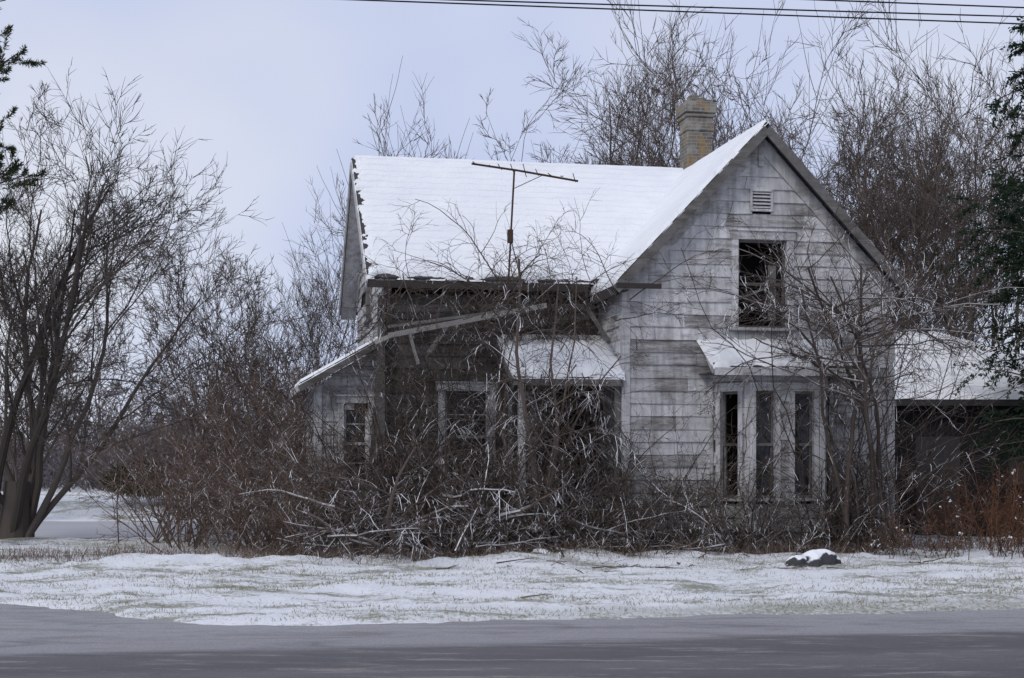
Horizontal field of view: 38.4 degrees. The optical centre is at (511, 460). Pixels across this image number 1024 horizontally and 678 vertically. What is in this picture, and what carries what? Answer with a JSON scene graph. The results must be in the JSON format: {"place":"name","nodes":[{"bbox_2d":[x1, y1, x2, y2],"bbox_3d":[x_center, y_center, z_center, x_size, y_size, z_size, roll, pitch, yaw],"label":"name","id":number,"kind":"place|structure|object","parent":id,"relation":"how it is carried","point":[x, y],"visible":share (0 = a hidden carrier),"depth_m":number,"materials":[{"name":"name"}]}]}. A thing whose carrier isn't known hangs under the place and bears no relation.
{"place":"outdoors","nodes":[
{"label":"outdoors","id":0,"kind":"place"},
{"bbox_2d":[0,603,166,623],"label":"side road","id":1,"kind":"structure","parent":0,"point":[13,614],"depth_m":15.07,"materials":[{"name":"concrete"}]},
{"bbox_2d":[35,521,304,537],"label":"driveway","id":2,"kind":"structure","parent":0,"point":[75,529],"depth_m":34.12,"materials":[{"name":"white snow"}]},
{"bbox_2d":[0,533,985,569],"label":"tall dead grass","id":3,"kind":"structure","parent":0,"point":[152,551],"depth_m":22.87,"materials":[{"name":"brown plant"}]},
{"bbox_2d":[0,485,1023,625],"bbox_3d":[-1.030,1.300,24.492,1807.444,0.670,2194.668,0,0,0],"label":"ground","id":4,"kind":"structure","parent":0,"point":[68,507],"depth_m":18.43,"materials":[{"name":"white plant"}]},
{"bbox_2d":[0,0,46,220],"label":"pine tree","id":5,"kind":"object","parent":4,"relation":"on","point":[11,149],"visible":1,"depth_m":26.69,"materials":[{"name":"green plant"}]},
{"bbox_2d":[0,236,160,512],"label":"bare tree","id":6,"kind":"object","parent":4,"relation":"on","point":[13,458],"visible":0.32,"depth_m":38.67,"materials":[{"name":"brown plant"}]},
{"bbox_2d":[0,57,277,538],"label":"bare tree","id":7,"kind":"object","parent":4,"relation":"on","point":[21,516],"visible":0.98,"depth_m":28.46,"materials":[{"name":"grey plant"}]},
{"bbox_2d":[97,459,183,499],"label":"evergreen shrub","id":8,"kind":"object","parent":4,"relation":"on","point":[119,476],"visible":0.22,"depth_m":40.23,"materials":[{"name":"brown plant"}]},
{"bbox_2d":[0,373,306,491],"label":"distant undergrowth","id":9,"kind":"object","parent":4,"relation":"on","point":[52,462],"visible":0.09,"depth_m":51.67,"materials":[{"name":"brown plant"}]},
{"bbox_2d":[0,302,338,486],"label":"distant trees","id":10,"kind":"object","parent":4,"relation":"on","point":[123,388],"visible":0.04,"depth_m":67.34,"materials":[{"name":"brown plant"}]},
{"bbox_2d":[83,229,338,520],"bbox_3d":[-6.956,-2.221,37.229,6.474,7.676,7.531,0,0,21],"label":"bare tree","id":11,"kind":"object","parent":4,"relation":"on","point":[252,324],"visible":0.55,"depth_m":36.08,"materials":[{"name":"brown plant"}]},
{"bbox_2d":[53,338,408,555],"bbox_3d":[-6.145,-0.438,29.392,8.995,4.710,14.041,0,0,0],"label":"thicket","id":12,"kind":"object","parent":4,"relation":"on","point":[240,513],"visible":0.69,"depth_m":26.11,"materials":[{"name":"brown plant"}]},
{"bbox_2d":[105,166,357,522],"bbox_3d":[-6.212,-2.838,36.601,8.179,8.910,5.582,0,0,-22],"label":"bare tree","id":13,"kind":"object","parent":4,"relation":"on","point":[309,323],"visible":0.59,"depth_m":36.53,"materials":[{"name":"brown plant"}]},
{"bbox_2d":[189,295,514,548],"bbox_3d":[-2.311,-0.491,23.689,5.678,4.366,2.508,0,0,-11],"label":"bare shrub","id":14,"kind":"object","parent":4,"relation":"on","point":[369,438],"visible":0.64,"depth_m":24.43,"materials":[{"name":"brown plant"}]},
{"bbox_2d":[129,288,735,556],"bbox_3d":[-0.987,-0.359,23.671,9.745,4.851,6.547,0,0,-31],"label":"bramble patch","id":15,"kind":"object","parent":4,"relation":"on","point":[543,470],"visible":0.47,"depth_m":23.52,"materials":[{"name":"brown plant"}]},
{"bbox_2d":[503,364,638,458],"bbox_3d":[1.001,-0.778,23.914,2.324,1.633,0.644,0,0,-11],"label":"climbing vine","id":16,"kind":"object","parent":15,"relation":"attached to","point":[551,399],"visible":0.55,"depth_m":24.10,"materials":[{"name":"brown plant"}]},
{"bbox_2d":[250,442,651,557],"bbox_3d":[-0.527,0.747,24.155,7.532,2.107,4.808,0,0,0],"label":"bramble patch","id":17,"kind":"object","parent":4,"relation":"on","point":[291,529],"visible":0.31,"depth_m":23.65,"materials":[{"name":"brown plant"}]},
{"bbox_2d":[288,56,627,365],"bbox_3d":[-0.507,-4.398,37.582,10.905,12.041,7.443,0,0,-25],"label":"bare tree","id":18,"kind":"object","parent":4,"relation":"on","point":[385,147],"visible":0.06,"depth_m":37.67,"materials":[{"name":"brown plant"}]},
{"bbox_2d":[263,369,706,561],"bbox_3d":[-0.172,0.124,23.127,5.945,3.407,5.537,0,0,18],"label":"bramble patch","id":19,"kind":"object","parent":4,"relation":"on","point":[410,513],"visible":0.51,"depth_m":23.22,"materials":[{"name":"brown plant"}]},
{"bbox_2d":[229,424,779,566],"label":"fallen branches","id":20,"kind":"object","parent":4,"relation":"on","point":[394,539],"visible":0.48,"depth_m":22.73,"materials":[{"name":"grey plant"}]},
{"bbox_2d":[390,534,619,544],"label":"porch deck","id":21,"kind":"structure","parent":4,"relation":"on","point":[517,538],"depth_m":24.53,"materials":[{"name":"grey wood"}]},
{"bbox_2d":[220,261,826,547],"bbox_3d":[0.297,-0.960,24.444,10.178,5.176,2.642,0,0,-11],"label":"bramble patch","id":22,"kind":"object","parent":4,"relation":"on","point":[442,383],"visible":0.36,"depth_m":24.84,"materials":[{"name":"brown plant"}]},
{"bbox_2d":[388,218,664,549],"bbox_3d":[0.298,-1.118,23.823,4.430,5.458,3.803,0,0,0],"label":"bare sapling","id":23,"kind":"object","parent":4,"relation":"on","point":[521,390],"visible":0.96,"depth_m":23.52,"materials":[{"name":"brown plant"}]},
{"bbox_2d":[532,548,553,553],"bbox_3d":[0.470,1.481,22.694,0.463,0.271,0.308,0,0,0],"label":"snow capped stone","id":24,"kind":"object","parent":4,"relation":"on","point":[542,551],"visible":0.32,"depth_m":22.60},
{"bbox_2d":[310,530,887,550],"bbox_3d":[1.091,1.545,28.023,9.710,0.710,7.070,0,0,-11],"label":"foundation","id":25,"kind":"object","parent":4,"relation":"on","point":[562,544],"visible":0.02,"depth_m":25.36,"materials":[{"name":"stone"}]},
{"bbox_2d":[392,293,598,528],"bbox_3d":[1.515,-2.149,28.957,8.594,6.711,5.536,0,0,-11],"label":"siding weathered","id":26,"kind":"object","parent":25,"relation":"on","point":[423,348],"visible":0.06,"depth_m":25.62,"materials":[{"name":"wood"}]},
{"bbox_2d":[309,173,870,527],"bbox_3d":[1.154,-2.165,27.723,9.780,6.830,7.745,0,0,-11],"label":"sheathing","id":27,"kind":"object","parent":25,"relation":"on","point":[363,301],"visible":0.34,"depth_m":25.61,"materials":[{"name":"grey wood"}]},
{"bbox_2d":[374,303,546,363],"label":"fallen porch beam","id":28,"kind":"structure","parent":27,"relation":"attached to","point":[411,331],"depth_m":24.34,"materials":[{"name":"grey wood"}]},
{"bbox_2d":[346,189,735,355],"bbox_3d":[0.561,-2.981,23.864,6.370,2.773,3.418,0,0,0],"label":"roof edge brush","id":29,"kind":"object","parent":27,"relation":"attached to","point":[503,280],"visible":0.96,"depth_m":23.63,"materials":[{"name":"brown plant"}]},
{"bbox_2d":[299,122,900,384],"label":"roof shingles","id":30,"kind":"object","parent":27,"relation":"on","point":[360,200],"visible":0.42,"depth_m":25.31,"materials":[{"name":"wood"}]},
{"bbox_2d":[351,155,682,286],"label":"roof","id":31,"kind":"structure","parent":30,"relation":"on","point":[625,204],"depth_m":27.13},
{"bbox_2d":[471,162,577,307],"bbox_3d":[0.220,-3.828,24.880,1.806,2.458,0.941,0,0,0],"label":"tv antenna","id":32,"kind":"object","parent":30,"relation":"on","point":[510,238],"visible":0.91,"depth_m":24.79,"materials":[{"name":"metal"}]},
{"bbox_2d":[498,334,624,379],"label":"snow porch roof","id":33,"kind":"structure","parent":30,"relation":"on","point":[587,367],"depth_m":24.66,"materials":[{"name":"white snow"}]},
{"bbox_2d":[549,120,768,297],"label":"roof snow","id":34,"kind":"structure","parent":30,"relation":"on","point":[689,184],"depth_m":25.48,"materials":[{"name":"white snow"}]},
{"bbox_2d":[696,337,851,368],"bbox_3d":[4.411,-1.798,24.566,2.490,0.599,0.930,0,0,-11],"label":"bay window roof","id":35,"kind":"structure","parent":30,"relation":"on","point":[726,357],"depth_m":24.34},
{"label":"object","id":36,"kind":"object","parent":30,"relation":"attached to","visible":0},
{"bbox_2d":[676,95,716,169],"bbox_3d":[3.726,-5.625,29.743,0.660,3.450,0.660,0,0,-11],"label":"chimney","id":37,"kind":"object","parent":36,"relation":"on","point":[695,115],"visible":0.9,"depth_m":29.48,"materials":[{"name":"brick"}]},
{"bbox_2d":[367,280,912,305],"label":"soffits and fascia","id":38,"kind":"object","parent":27,"relation":"attached to","point":[604,295],"visible":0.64,"depth_m":25.16,"materials":[{"name":"grey wood"}]},
{"bbox_2d":[325,272,613,409],"bbox_3d":[-0.468,-2.010,24.789,5.310,2.424,0.954,0,0,-11],"label":"climbing vine","id":39,"kind":"object","parent":38,"relation":"attached to","point":[524,330],"visible":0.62,"depth_m":25.05,"materials":[{"name":"brown plant"}]},
{"bbox_2d":[613,126,913,296],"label":"rake boards","id":40,"kind":"object","parent":38,"relation":"attached to","point":[710,189],"visible":0.89,"depth_m":24.62,"materials":[{"name":"grey wood"}]},
{"bbox_2d":[305,139,886,533],"bbox_3d":[1.159,-2.119,27.700,9.856,6.770,7.784,0,0,-11],"label":"white siding","id":41,"kind":"object","parent":25,"relation":"on","point":[674,363],"visible":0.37,"depth_m":24.80,"materials":[{"name":"white wood"}]},
{"bbox_2d":[289,188,894,549],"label":"trim","id":42,"kind":"structure","parent":41,"relation":"attached to","point":[746,387],"depth_m":24.77,"materials":[{"name":"grey wood"}]},
{"bbox_2d":[290,337,379,391],"bbox_3d":[-3.233,-1.726,26.923,1.523,0.894,3.820,0,0,-11],"label":"snow lean to","id":43,"kind":"object","parent":42,"relation":"on","point":[329,364],"visible":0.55,"depth_m":25.08,"materials":[{"name":"white snow"}]},
{"bbox_2d":[346,394,808,494],"bbox_3d":[0.717,-1.740,25.470,8.753,4.630,2.853,0,0,24],"label":"window glass","id":44,"kind":"object","parent":42,"relation":"on","point":[763,450],"visible":0.36,"depth_m":24.58,"materials":[{"name":"black"}]},
{"bbox_2d":[392,194,811,524],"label":"dark rooms","id":45,"kind":"object","parent":42,"relation":"on","point":[752,263],"visible":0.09,"depth_m":25.89,"materials":[{"name":"black"}]},
{"bbox_2d":[338,139,894,321],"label":"frieze boards","id":46,"kind":"object","parent":41,"relation":"on","point":[353,247],"visible":0.59,"depth_m":25.22,"materials":[{"name":"grey wood"}]},
{"bbox_2d":[469,408,754,552],"bbox_3d":[1.578,0.551,23.580,4.839,2.811,3.826,0,0,0],"label":"bramble patch","id":47,"kind":"object","parent":4,"relation":"on","point":[668,509],"visible":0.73,"depth_m":23.37,"materials":[{"name":"brown plant"}]},
{"bbox_2d":[301,487,934,562],"bbox_3d":[1.844,1.085,22.955,10.268,1.397,2.619,0,0,-8],"label":"bramble patch","id":48,"kind":"object","parent":4,"relation":"on","point":[573,536],"visible":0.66,"depth_m":22.64,"materials":[{"name":"brown plant"}]},
{"bbox_2d":[472,0,798,167],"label":"bare tree","id":49,"kind":"object","parent":4,"relation":"on","point":[652,129],"visible":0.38,"depth_m":37.38,"materials":[{"name":"brown plant"}]},
{"bbox_2d":[578,109,728,166],"bbox_3d":[4.179,-3.798,37.674,8.724,10.837,5.954,0,0,41],"label":"bare tree","id":50,"kind":"object","parent":4,"relation":"on","point":[715,144],"depth_m":35.63,"materials":[{"name":"brown plant"}]},
{"bbox_2d":[529,371,805,548],"bbox_3d":[2.495,0.140,23.758,4.544,3.184,1.619,0,0,-11],"label":"bare shrub","id":51,"kind":"object","parent":4,"relation":"on","point":[697,492],"visible":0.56,"depth_m":24.25,"materials":[{"name":"brown plant"}]},
{"bbox_2d":[432,557,957,600],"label":"twigs on snow","id":52,"kind":"object","parent":4,"relation":"on","point":[667,567],"visible":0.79,"depth_m":21.10,"materials":[{"name":"brown plant"}]},
{"bbox_2d":[514,457,975,555],"bbox_3d":[3.809,0.925,24.101,7.669,2.056,3.928,0,0,0],"label":"bramble patch","id":53,"kind":"object","parent":4,"relation":"on","point":[760,525],"visible":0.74,"depth_m":23.51,"materials":[{"name":"brown plant"}]},
{"bbox_2d":[487,157,1023,548],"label":"bare shrub","id":54,"kind":"object","parent":4,"relation":"on","point":[899,444],"visible":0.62,"depth_m":24.40,"materials":[{"name":"brown plant"}]},
{"bbox_2d":[740,531,819,553],"bbox_3d":[4.504,1.475,24.694,1.240,0.650,0.470,0,0,-11],"label":"bay foundation","id":55,"kind":"object","parent":4,"relation":"on","point":[797,534],"visible":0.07,"depth_m":24.48,"materials":[{"name":"stone"}]},
{"bbox_2d":[553,0,1023,266],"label":"bare tree","id":56,"kind":"object","parent":4,"relation":"on","point":[663,147],"visible":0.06,"depth_m":38.11,"materials":[{"name":"brown plant"}]},
{"bbox_2d":[785,555,807,566],"bbox_3d":[4.265,1.502,21.891,0.372,0.202,0.226,0,0,-9],"label":"snow capped stone","id":57,"kind":"object","parent":4,"relation":"on","point":[798,560],"visible":0.94,"depth_m":21.85,"materials":[{"name":"grey stone"}]},
{"bbox_2d":[590,0,1022,365],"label":"bare tree","id":58,"kind":"object","parent":4,"relation":"on","point":[894,203],"visible":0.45,"depth_m":33.44,"materials":[{"name":"brown plant"}]},
{"bbox_2d":[682,379,939,551],"bbox_3d":[5.013,0.182,23.779,4.603,3.290,1.217,0,0,-11],"label":"bare shrub","id":59,"kind":"object","parent":4,"relation":"on","point":[772,493],"visible":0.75,"depth_m":24.02,"materials":[{"name":"brown plant"}]},
{"bbox_2d":[802,549,837,566],"bbox_3d":[4.578,1.477,22.046,0.577,0.320,0.440,0,0,-32],"label":"snow capped stone","id":60,"kind":"object","parent":4,"relation":"on","point":[818,557],"visible":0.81,"depth_m":21.91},
{"bbox_2d":[658,189,1023,552],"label":"bare tree","id":61,"kind":"object","parent":4,"relation":"on","point":[853,326],"visible":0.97,"depth_m":23.79,"materials":[{"name":"brown plant"}]},
{"bbox_2d":[731,353,1004,551],"bbox_3d":[5.832,-0.127,24.842,4.832,3.537,4.120,0,0,0],"label":"bare shrub","id":62,"kind":"object","parent":4,"relation":"on","point":[906,490],"visible":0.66,"depth_m":23.96,"materials":[{"name":"brown plant"}]},
{"bbox_2d":[800,0,1023,352],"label":"bare tree","id":63,"kind":"object","parent":4,"relation":"on","point":[1017,165],"visible":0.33,"depth_m":33.27,"materials":[{"name":"brown plant"}]},
{"bbox_2d":[822,96,1018,344],"bbox_3d":[9.407,-3.498,36.245,5.954,10.235,8.724,0,0,-9],"label":"bare tree","id":64,"kind":"object","parent":4,"relation":"on","point":[948,280],"visible":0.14,"depth_m":34.40,"materials":[{"name":"brown plant"}]},
{"bbox_2d":[864,513,1023,560],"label":"dry weeds","id":65,"kind":"object","parent":4,"relation":"on","point":[955,547],"visible":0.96,"depth_m":23.09,"materials":[{"name":"brown plant"}]},
{"bbox_2d":[894,331,1023,537],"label":"old shed","id":66,"kind":"structure","parent":4,"relation":"on","point":[1002,384],"depth_m":30.20,"materials":[{"name":"brown wood"}]},
{"bbox_2d":[895,444,1023,555],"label":"dry weeds","id":67,"kind":"object","parent":4,"relation":"on","point":[1011,519],"visible":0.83,"depth_m":25.10,"materials":[{"name":"brown plant"}]},
{"bbox_2d":[944,17,1023,497],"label":"cedar tree","id":68,"kind":"object","parent":4,"relation":"on","point":[1013,238],"visible":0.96,"depth_m":28.02,"materials":[{"name":"green plant"}]},
{"bbox_2d":[0,608,1023,677],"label":"road","id":69,"kind":"structure","parent":0,"point":[956,644],"depth_m":12.50,"materials":[{"name":"grey asphalt"}]},
{"bbox_2d":[0,0,1023,456],"label":"sky","id":70,"kind":"structure","parent":0,"point":[279,88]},
{"bbox_2d":[354,0,1023,24],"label":"utility line","id":71,"kind":"object","parent":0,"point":[742,8],"visible":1,"depth_m":20.77,"materials":[{"name":"black metal"}]}
]}

